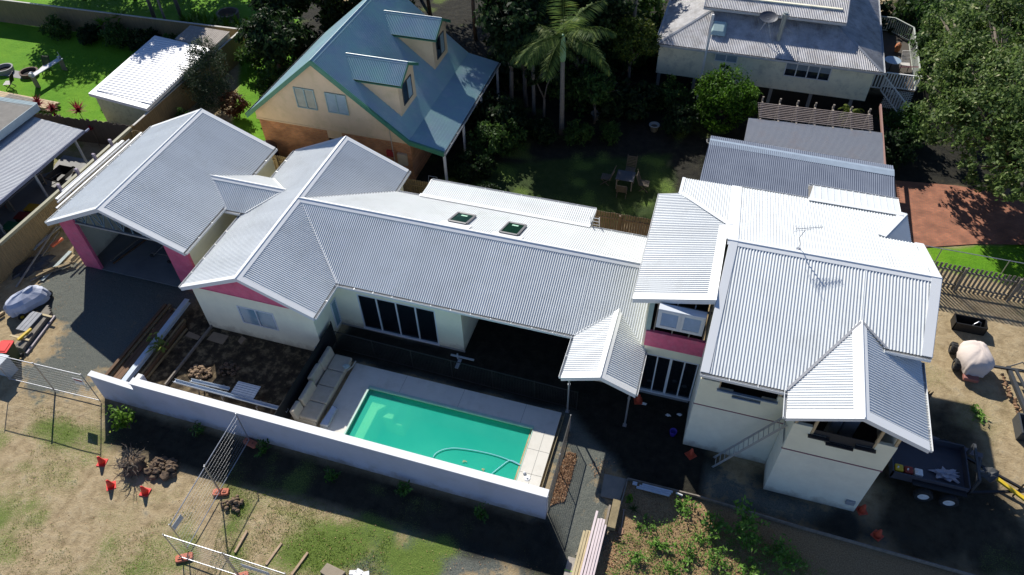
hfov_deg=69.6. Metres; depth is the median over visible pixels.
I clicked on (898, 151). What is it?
garden shrub
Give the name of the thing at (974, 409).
weed plant
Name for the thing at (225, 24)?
strap plant
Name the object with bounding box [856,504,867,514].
traffic cone
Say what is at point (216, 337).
cardboard sheet
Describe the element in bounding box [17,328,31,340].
yellow box
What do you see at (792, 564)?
bed shrub
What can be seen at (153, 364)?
timber stack
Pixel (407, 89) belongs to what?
window
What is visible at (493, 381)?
pool fence
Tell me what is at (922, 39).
broadleaf tree
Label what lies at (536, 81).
garden tree
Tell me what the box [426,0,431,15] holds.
garden tree
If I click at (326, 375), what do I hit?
sofa
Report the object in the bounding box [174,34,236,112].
garden tree
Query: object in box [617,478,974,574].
garden edging
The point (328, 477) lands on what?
garden plant
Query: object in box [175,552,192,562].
ballast block
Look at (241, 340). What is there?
cardboard sheet
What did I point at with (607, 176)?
garden chair
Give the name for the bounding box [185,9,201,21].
strap plant
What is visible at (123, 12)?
fan plant
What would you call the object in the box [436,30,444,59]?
window
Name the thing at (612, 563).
fallen leaves
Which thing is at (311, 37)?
garden shrub
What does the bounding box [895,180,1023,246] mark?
brick paving
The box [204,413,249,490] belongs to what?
fence panel
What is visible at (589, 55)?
king palm
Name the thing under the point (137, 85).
garden shed
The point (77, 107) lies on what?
cordyline
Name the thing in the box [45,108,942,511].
house
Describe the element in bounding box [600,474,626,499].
plywood sheet
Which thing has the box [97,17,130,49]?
garden shrub
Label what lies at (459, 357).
trestle stand
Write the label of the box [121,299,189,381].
steel beam
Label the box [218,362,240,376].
rubble heap
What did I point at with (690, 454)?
traffic cone
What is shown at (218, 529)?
patchy grass
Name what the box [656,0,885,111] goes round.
weatherboard house
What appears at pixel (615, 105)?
garden shrub
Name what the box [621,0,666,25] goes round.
garden shrub
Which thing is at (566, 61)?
garden shrub
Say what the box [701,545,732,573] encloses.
bed shrub
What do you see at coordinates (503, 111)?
garden shrub
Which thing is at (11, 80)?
garden chair
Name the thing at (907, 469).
fuel can
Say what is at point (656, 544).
bed shrub
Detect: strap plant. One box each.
[176,9,192,21]
[184,13,199,22]
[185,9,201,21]
[193,11,206,23]
[199,12,211,23]
[200,17,214,24]
[209,11,221,24]
[219,12,232,25]
[220,18,234,26]
[229,17,243,27]
[230,13,243,26]
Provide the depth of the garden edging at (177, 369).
33.67 m
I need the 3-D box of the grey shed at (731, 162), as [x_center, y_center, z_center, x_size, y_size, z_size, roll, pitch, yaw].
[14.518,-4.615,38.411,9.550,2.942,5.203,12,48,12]
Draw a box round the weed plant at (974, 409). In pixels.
[970,403,988,423]
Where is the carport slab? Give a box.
[0,155,89,263]
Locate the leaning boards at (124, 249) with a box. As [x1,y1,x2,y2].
[110,235,145,263]
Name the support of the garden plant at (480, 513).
on the ground at (976, 534)
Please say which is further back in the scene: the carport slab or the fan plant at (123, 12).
the fan plant at (123, 12)
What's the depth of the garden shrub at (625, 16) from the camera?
50.41 m
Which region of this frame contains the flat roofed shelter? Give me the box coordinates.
[744,104,885,164]
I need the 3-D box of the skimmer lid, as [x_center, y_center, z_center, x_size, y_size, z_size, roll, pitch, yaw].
[0.598,7.505,29.092,0.260,0.060,0.260,12,48,12]
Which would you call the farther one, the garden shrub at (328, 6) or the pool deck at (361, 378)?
the garden shrub at (328, 6)
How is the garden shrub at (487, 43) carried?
on the ground at (976, 534)
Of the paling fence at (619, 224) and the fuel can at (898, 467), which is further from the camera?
the paling fence at (619, 224)
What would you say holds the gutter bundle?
on the garden edging at (828, 534)
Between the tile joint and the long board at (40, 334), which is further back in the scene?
the long board at (40, 334)
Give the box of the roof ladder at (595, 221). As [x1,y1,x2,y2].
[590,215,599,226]
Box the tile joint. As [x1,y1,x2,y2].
[399,377,545,483]
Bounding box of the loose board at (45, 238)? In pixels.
[36,226,60,245]
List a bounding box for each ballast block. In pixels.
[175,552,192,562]
[212,488,229,495]
[243,437,256,448]
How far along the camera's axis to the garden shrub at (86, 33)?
53.55 m
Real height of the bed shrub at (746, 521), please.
1.326 m
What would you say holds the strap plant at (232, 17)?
on the ground at (976, 534)
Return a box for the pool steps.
[348,392,412,441]
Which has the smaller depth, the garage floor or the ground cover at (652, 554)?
the ground cover at (652, 554)
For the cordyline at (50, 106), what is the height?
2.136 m
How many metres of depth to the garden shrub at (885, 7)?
50.48 m
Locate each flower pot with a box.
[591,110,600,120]
[649,121,659,131]
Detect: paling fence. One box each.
[0,0,244,43]
[0,126,136,283]
[35,112,134,144]
[130,130,428,193]
[131,32,244,134]
[593,210,652,235]
[933,260,1023,302]
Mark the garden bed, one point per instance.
(18, 97)
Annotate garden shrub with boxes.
[37,14,73,40]
[75,21,101,45]
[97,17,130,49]
[126,26,161,51]
[162,32,177,39]
[170,107,189,118]
[217,90,250,119]
[232,38,286,70]
[253,61,290,97]
[289,22,327,59]
[310,0,342,16]
[314,0,360,30]
[447,147,497,182]
[462,119,510,163]
[468,89,534,139]
[478,181,503,190]
[483,32,497,50]
[490,118,527,155]
[517,52,548,82]
[539,50,567,70]
[540,60,603,117]
[557,25,598,67]
[562,118,595,146]
[589,66,631,120]
[598,120,622,145]
[602,42,650,74]
[607,6,632,47]
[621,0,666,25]
[641,14,660,65]
[654,74,695,110]
[661,104,700,136]
[875,101,935,150]
[880,0,916,39]
[884,127,921,169]
[885,0,945,47]
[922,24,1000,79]
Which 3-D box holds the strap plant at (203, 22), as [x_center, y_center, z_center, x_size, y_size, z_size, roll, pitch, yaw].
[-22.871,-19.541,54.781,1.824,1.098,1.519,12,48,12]
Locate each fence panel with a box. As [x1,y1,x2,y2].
[0,356,52,388]
[32,362,100,401]
[162,534,237,574]
[168,466,219,549]
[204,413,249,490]
[223,553,285,574]
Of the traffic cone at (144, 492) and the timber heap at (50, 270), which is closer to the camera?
the traffic cone at (144, 492)
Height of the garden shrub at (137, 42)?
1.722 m
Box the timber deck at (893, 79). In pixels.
[870,16,921,117]
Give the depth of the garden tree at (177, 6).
55.18 m
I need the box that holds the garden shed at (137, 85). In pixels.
[88,36,209,125]
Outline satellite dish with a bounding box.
[757,11,777,37]
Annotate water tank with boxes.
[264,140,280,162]
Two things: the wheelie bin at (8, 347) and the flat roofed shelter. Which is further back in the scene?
the flat roofed shelter
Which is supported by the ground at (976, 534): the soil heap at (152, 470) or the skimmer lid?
the soil heap at (152, 470)
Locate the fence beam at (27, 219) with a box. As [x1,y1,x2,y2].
[0,127,132,245]
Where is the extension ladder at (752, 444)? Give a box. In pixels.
[712,416,787,467]
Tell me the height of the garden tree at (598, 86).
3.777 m
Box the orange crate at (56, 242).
[50,237,63,247]
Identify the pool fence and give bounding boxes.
[333,331,577,409]
[547,415,570,511]
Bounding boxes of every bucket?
[670,428,676,436]
[1012,412,1023,440]
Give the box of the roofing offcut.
[231,381,259,398]
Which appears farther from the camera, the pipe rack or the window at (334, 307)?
the pipe rack
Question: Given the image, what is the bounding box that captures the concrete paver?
[320,563,345,574]
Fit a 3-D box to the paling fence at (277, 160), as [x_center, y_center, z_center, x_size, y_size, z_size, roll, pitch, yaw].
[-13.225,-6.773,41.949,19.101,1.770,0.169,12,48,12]
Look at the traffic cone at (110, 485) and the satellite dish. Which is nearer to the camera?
the traffic cone at (110, 485)
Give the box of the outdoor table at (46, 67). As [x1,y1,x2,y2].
[29,58,67,87]
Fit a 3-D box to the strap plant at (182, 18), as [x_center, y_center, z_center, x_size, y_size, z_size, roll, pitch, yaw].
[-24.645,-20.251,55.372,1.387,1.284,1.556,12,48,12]
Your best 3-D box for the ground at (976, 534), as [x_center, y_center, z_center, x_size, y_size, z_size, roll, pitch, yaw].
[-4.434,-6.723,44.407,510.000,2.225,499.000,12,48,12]
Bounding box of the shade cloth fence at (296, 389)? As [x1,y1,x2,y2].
[274,321,336,418]
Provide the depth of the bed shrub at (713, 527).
27.29 m
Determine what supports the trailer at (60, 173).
on the carport slab
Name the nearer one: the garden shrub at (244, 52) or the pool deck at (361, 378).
the pool deck at (361, 378)
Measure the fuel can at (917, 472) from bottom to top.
0.420 m
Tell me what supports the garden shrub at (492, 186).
on the ground at (976, 534)
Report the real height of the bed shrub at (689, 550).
0.550 m
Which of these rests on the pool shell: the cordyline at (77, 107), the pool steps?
the pool steps
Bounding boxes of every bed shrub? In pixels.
[619,548,646,570]
[633,513,656,535]
[649,534,676,553]
[664,561,688,574]
[674,494,700,518]
[676,537,699,570]
[692,528,713,545]
[701,510,732,538]
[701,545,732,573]
[731,495,770,538]
[736,525,762,557]
[738,556,763,574]
[759,533,796,560]
[772,548,808,574]
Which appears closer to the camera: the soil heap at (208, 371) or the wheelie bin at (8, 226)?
the soil heap at (208, 371)
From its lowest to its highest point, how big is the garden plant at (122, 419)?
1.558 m
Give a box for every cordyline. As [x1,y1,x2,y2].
[30,95,43,113]
[44,102,57,113]
[67,99,86,118]
[87,125,99,145]
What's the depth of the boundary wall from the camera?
29.04 m
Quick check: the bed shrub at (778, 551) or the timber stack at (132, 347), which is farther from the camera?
the timber stack at (132, 347)
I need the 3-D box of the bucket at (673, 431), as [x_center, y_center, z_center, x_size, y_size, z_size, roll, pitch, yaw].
[6.639,5.989,30.377,0.300,0.270,0.295,12,48,12]
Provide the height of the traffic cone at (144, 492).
0.475 m
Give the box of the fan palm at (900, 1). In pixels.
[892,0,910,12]
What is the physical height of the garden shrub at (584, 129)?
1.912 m
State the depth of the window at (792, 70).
44.93 m
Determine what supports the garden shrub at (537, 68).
on the ground at (976, 534)
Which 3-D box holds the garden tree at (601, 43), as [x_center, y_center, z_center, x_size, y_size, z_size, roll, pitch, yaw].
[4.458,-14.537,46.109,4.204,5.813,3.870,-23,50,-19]
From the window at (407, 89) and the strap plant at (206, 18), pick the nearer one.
the window at (407, 89)
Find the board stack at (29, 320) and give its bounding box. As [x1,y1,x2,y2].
[16,311,41,331]
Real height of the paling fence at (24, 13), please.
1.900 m
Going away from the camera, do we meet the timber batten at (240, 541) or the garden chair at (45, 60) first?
the timber batten at (240, 541)
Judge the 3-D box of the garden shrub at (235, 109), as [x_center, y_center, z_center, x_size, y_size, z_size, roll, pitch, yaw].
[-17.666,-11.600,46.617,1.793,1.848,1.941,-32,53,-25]
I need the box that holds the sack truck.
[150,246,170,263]
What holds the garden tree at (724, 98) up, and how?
on the ground at (976, 534)
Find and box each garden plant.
[104,404,136,431]
[146,332,168,352]
[188,420,205,436]
[254,438,270,456]
[323,466,341,482]
[394,480,412,496]
[473,501,488,523]
[626,493,634,502]
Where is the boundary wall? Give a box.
[87,370,548,518]
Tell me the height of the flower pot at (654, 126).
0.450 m
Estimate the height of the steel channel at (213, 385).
0.554 m
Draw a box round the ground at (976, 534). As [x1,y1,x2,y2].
[0,0,1023,574]
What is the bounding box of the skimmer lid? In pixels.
[524,475,529,480]
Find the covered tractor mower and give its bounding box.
[948,340,994,382]
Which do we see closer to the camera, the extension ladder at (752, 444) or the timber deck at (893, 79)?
the extension ladder at (752, 444)
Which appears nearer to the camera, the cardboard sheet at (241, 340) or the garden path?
the cardboard sheet at (241, 340)
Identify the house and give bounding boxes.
[0,97,89,234]
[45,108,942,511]
[245,0,500,180]
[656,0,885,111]
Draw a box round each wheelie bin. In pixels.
[0,340,23,363]
[2,221,19,239]
[13,211,30,229]
[23,203,39,215]
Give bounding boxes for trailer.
[41,165,74,185]
[888,438,1023,507]
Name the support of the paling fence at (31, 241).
on the ground at (976, 534)
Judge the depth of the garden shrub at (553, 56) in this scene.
49.29 m
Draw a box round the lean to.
[175,25,229,54]
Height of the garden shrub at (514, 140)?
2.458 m
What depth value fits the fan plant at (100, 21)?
53.54 m
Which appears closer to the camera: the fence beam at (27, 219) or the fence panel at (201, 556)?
the fence panel at (201, 556)
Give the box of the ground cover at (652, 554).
[606,516,826,574]
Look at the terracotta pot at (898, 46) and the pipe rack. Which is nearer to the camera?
the pipe rack
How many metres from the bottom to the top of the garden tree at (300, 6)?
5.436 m
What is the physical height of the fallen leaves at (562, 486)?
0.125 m
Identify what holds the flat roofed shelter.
on the ground at (976, 534)
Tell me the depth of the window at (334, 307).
34.06 m
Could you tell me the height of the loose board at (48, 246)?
0.209 m
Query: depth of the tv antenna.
27.07 m
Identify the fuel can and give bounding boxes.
[894,463,903,472]
[903,466,912,474]
[913,468,922,476]
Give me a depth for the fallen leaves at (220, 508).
27.90 m
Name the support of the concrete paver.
on the ground at (976, 534)
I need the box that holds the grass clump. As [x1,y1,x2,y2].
[627,500,639,513]
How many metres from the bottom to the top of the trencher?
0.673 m
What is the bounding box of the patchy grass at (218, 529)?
[1,408,392,574]
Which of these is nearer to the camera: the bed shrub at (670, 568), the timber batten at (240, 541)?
the bed shrub at (670, 568)
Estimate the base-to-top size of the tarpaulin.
0.220 m
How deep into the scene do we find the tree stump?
29.54 m
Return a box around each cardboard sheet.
[185,331,199,339]
[207,332,227,344]
[238,336,245,343]
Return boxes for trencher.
[994,362,1023,413]
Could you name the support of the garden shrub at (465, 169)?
on the ground at (976, 534)
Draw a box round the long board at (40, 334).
[25,315,55,353]
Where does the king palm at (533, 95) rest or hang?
on the ground at (976, 534)
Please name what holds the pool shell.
in the ground at (976, 534)
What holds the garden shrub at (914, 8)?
on the ground at (976, 534)
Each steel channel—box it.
[173,379,287,412]
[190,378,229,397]
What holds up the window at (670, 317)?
in the house at (821, 342)
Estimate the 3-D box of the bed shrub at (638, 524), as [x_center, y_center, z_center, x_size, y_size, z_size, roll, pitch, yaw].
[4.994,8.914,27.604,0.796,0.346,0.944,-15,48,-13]
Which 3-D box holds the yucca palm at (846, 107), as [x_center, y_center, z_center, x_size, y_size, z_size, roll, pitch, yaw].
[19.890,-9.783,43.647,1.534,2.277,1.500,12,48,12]
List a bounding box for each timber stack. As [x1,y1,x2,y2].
[9,305,52,351]
[104,303,175,379]
[140,318,187,378]
[572,510,606,574]
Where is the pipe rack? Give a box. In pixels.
[55,132,141,208]
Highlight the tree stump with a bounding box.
[108,443,148,481]
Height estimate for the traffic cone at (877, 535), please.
0.475 m
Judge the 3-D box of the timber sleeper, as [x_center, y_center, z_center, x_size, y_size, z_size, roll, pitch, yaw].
[3.773,8.680,27.829,0.420,0.360,1.350,12,48,12]
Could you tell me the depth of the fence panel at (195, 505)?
27.39 m
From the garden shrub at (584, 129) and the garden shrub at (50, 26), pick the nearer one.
the garden shrub at (584, 129)
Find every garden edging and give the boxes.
[164,325,212,385]
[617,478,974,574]
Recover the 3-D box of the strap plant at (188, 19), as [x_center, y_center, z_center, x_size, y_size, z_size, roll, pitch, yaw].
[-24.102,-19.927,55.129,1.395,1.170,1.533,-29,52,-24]
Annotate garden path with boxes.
[4,70,21,78]
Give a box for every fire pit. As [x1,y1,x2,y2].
[0,63,14,75]
[19,66,37,78]
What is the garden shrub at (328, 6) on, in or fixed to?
on the ground at (976, 534)
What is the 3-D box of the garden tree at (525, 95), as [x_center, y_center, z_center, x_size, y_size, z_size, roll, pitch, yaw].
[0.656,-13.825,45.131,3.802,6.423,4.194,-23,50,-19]
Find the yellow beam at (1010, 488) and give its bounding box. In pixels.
[996,477,1023,500]
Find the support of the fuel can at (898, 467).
on the trailer at (946, 454)
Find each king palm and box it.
[487,0,579,114]
[510,0,616,134]
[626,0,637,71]
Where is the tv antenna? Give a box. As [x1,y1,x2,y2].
[792,224,822,249]
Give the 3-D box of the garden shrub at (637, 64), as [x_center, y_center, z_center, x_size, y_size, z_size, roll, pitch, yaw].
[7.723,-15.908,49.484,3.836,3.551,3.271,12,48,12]
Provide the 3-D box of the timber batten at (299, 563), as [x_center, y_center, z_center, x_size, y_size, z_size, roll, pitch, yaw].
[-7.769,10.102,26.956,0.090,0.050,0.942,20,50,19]
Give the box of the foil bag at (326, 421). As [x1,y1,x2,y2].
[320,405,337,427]
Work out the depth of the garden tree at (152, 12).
54.64 m
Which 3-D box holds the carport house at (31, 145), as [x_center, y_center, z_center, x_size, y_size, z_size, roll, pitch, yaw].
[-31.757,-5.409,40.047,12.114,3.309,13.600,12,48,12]
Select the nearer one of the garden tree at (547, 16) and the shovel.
the shovel
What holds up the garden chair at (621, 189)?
on the ground at (976, 534)
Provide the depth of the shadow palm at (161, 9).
53.26 m
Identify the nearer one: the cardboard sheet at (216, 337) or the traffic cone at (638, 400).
the traffic cone at (638, 400)
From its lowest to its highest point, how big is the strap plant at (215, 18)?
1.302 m
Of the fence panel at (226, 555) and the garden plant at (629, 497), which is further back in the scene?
the garden plant at (629, 497)
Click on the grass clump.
(632, 508)
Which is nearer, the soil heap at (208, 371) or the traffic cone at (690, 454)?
the traffic cone at (690, 454)
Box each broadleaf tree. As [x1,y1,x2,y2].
[907,0,986,79]
[913,0,1023,202]
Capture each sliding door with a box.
[356,294,439,345]
[639,353,698,400]
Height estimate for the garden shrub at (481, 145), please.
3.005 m
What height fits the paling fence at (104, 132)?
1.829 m
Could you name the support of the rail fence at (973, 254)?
on the ground at (976, 534)
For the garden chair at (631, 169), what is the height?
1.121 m
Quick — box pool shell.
[346,390,532,479]
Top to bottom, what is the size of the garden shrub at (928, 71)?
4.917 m
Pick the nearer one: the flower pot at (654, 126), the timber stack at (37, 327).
the timber stack at (37, 327)
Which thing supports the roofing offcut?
on the steel channel at (227, 394)
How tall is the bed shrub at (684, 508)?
0.576 m
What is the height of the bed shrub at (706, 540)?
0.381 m
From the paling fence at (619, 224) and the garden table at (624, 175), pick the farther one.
the garden table at (624, 175)
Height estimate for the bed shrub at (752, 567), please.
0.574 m
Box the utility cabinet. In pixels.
[0,353,18,376]
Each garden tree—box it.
[146,0,155,17]
[173,0,181,20]
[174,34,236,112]
[233,3,306,71]
[244,0,317,20]
[312,0,340,8]
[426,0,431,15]
[471,0,477,39]
[472,0,550,100]
[491,21,560,107]
[506,0,574,94]
[523,61,559,123]
[555,9,613,86]
[562,0,638,64]
[571,67,616,123]
[605,11,662,86]
[691,62,762,133]
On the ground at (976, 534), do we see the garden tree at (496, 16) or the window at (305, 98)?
the garden tree at (496, 16)
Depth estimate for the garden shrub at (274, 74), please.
47.25 m
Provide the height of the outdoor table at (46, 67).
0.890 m
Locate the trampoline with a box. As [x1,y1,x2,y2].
[216,7,239,22]
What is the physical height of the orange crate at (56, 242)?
0.194 m
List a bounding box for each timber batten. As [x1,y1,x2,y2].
[234,530,247,552]
[265,542,281,564]
[290,552,308,574]
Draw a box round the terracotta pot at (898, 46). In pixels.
[894,42,901,51]
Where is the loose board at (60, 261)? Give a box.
[40,251,71,280]
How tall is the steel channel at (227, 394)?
0.603 m
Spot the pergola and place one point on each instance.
(830, 117)
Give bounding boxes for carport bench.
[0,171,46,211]
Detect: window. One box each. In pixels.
[236,305,278,330]
[293,87,317,110]
[324,92,348,115]
[330,297,341,327]
[402,74,412,105]
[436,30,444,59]
[656,303,707,336]
[714,54,737,63]
[783,63,831,81]
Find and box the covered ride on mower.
[3,285,52,319]
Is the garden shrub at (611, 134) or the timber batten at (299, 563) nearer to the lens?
the timber batten at (299, 563)
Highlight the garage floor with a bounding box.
[96,227,180,286]
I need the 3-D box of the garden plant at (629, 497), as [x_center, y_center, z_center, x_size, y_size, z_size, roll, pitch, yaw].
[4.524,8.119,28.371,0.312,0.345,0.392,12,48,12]
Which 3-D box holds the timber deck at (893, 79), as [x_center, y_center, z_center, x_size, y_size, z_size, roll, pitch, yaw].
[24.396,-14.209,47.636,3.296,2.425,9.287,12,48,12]
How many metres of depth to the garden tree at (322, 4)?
51.31 m
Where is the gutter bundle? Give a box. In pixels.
[636,483,672,496]
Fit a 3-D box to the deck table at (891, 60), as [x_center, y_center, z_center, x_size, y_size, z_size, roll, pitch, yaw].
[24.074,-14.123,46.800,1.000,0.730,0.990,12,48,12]
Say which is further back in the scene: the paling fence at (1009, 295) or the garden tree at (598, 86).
the garden tree at (598, 86)
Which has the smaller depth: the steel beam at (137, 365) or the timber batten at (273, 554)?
the timber batten at (273, 554)
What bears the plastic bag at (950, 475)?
on the trailer at (946, 454)
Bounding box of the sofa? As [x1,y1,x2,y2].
[290,346,351,425]
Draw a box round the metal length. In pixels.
[15,226,56,286]
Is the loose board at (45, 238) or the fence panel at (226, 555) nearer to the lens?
the fence panel at (226, 555)
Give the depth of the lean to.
50.35 m
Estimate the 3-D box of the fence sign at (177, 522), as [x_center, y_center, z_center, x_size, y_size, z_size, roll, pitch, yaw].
[-11.970,8.406,26.380,0.012,0.300,0.500,14,48,14]
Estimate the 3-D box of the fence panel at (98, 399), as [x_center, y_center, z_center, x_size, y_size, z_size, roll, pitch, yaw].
[-19.034,4.074,31.543,2.392,2.030,0.044,10,48,11]
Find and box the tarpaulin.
[12,252,55,279]
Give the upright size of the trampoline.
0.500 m
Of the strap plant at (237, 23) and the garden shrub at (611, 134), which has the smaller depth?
the garden shrub at (611, 134)
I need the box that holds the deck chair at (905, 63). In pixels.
[899,50,910,71]
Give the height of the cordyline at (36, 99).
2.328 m
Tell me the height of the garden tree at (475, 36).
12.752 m
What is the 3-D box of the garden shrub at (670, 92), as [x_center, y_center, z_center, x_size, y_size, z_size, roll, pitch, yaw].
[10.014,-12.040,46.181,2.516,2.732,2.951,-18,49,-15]
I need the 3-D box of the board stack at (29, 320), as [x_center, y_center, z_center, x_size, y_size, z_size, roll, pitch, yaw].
[-22.882,1.604,34.921,0.579,0.050,1.176,9,47,10]
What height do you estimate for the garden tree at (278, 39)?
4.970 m
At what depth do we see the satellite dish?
44.73 m
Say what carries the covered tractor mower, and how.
on the ground at (976, 534)
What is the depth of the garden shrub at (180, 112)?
45.92 m
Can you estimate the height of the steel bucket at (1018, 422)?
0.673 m
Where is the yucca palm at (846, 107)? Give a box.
[837,104,863,127]
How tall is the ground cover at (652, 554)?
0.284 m
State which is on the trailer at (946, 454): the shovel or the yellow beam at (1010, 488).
the yellow beam at (1010, 488)
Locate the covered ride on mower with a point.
(20, 304)
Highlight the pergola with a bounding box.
[757,96,872,130]
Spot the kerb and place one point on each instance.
(553, 450)
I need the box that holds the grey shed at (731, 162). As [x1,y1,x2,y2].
[700,136,894,196]
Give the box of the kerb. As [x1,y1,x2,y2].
[542,414,564,486]
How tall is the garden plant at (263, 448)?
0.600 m
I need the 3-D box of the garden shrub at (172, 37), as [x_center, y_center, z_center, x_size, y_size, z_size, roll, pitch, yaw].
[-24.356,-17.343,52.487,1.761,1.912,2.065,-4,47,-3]
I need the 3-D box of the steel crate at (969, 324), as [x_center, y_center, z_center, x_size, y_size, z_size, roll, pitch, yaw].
[21.044,1.697,33.924,1.350,0.523,0.600,12,48,12]
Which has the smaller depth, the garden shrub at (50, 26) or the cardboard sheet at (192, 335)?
the cardboard sheet at (192, 335)
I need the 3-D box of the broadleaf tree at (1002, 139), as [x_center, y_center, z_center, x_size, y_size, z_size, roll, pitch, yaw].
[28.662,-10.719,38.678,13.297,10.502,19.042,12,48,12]
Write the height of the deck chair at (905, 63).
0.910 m
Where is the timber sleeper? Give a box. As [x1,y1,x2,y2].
[605,499,620,530]
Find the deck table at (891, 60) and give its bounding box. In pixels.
[885,56,900,70]
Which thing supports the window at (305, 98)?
in the green roof house at (404, 83)
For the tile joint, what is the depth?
30.21 m
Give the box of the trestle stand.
[451,353,473,368]
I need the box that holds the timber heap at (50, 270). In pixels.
[28,261,73,281]
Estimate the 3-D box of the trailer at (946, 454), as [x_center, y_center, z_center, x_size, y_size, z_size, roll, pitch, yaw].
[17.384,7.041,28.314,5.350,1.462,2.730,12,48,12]
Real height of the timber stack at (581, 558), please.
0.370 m
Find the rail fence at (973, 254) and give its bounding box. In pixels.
[925,245,1023,273]
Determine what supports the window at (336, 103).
in the green roof house at (404, 83)
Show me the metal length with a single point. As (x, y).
(34, 259)
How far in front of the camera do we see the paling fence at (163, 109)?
46.77 m
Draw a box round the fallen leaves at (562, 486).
[550,452,576,505]
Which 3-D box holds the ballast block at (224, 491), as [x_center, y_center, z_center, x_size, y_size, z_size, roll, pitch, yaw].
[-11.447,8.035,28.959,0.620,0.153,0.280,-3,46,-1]
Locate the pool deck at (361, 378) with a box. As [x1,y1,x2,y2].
[320,363,561,486]
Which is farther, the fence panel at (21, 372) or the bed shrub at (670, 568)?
the fence panel at (21, 372)
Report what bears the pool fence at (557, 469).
on the ground at (976, 534)
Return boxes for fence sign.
[72,378,85,385]
[172,514,182,529]
[240,563,269,574]
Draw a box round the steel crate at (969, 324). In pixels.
[950,313,987,335]
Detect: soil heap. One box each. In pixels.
[143,456,177,480]
[188,364,211,378]
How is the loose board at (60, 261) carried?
on the ground at (976, 534)
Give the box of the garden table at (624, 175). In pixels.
[615,169,635,190]
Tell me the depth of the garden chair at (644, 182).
41.11 m
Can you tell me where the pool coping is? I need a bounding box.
[344,385,533,480]
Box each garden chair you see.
[3,71,15,90]
[39,56,51,74]
[601,165,616,185]
[616,184,627,197]
[625,154,637,171]
[636,170,649,192]
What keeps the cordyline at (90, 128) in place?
on the ground at (976, 534)
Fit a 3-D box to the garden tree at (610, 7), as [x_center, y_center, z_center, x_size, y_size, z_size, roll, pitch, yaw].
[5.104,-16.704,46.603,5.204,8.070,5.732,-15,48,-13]
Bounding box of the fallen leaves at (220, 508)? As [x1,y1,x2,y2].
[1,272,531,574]
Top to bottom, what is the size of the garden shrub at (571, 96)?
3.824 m
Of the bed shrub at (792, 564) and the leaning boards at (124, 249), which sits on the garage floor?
the leaning boards at (124, 249)
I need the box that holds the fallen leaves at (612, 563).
[590,458,808,574]
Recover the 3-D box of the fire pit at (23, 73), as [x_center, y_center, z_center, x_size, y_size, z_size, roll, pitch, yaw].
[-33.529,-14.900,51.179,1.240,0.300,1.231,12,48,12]
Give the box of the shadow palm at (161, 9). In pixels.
[157,0,165,18]
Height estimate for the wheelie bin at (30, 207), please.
1.054 m
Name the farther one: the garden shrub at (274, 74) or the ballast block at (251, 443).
the garden shrub at (274, 74)
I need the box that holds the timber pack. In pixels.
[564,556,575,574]
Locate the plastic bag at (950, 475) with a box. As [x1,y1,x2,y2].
[929,466,959,483]
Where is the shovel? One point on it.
(620, 530)
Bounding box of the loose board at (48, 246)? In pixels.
[41,231,59,255]
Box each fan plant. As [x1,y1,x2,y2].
[91,15,106,27]
[104,6,131,21]
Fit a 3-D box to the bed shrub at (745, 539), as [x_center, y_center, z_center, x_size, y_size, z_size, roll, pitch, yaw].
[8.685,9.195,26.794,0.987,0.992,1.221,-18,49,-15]
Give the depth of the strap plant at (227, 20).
55.05 m
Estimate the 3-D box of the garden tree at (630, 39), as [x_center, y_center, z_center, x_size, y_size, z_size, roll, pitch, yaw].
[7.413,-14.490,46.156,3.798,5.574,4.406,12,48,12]
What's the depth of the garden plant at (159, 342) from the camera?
33.42 m
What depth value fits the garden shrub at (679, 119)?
44.23 m
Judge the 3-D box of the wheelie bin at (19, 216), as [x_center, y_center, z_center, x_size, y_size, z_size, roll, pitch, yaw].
[-26.136,-3.500,39.651,0.737,1.054,0.600,6,47,7]
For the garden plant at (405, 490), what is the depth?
28.57 m
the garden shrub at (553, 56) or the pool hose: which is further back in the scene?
the garden shrub at (553, 56)
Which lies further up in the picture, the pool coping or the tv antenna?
the tv antenna
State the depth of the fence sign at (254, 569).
25.33 m
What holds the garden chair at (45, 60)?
on the ground at (976, 534)
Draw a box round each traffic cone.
[96,456,107,466]
[106,480,115,490]
[139,486,150,496]
[634,394,642,403]
[684,448,696,459]
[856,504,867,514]
[870,529,883,541]
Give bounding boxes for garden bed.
[0,91,59,111]
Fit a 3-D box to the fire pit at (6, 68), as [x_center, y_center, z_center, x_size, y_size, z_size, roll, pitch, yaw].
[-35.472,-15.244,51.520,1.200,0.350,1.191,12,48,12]
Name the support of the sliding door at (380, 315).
in the house at (821, 342)
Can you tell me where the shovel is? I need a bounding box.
[618,509,624,534]
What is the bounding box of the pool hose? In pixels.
[433,448,520,473]
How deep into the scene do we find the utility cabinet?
32.85 m
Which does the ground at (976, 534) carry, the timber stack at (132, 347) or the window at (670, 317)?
the timber stack at (132, 347)
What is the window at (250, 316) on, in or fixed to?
in the house at (821, 342)

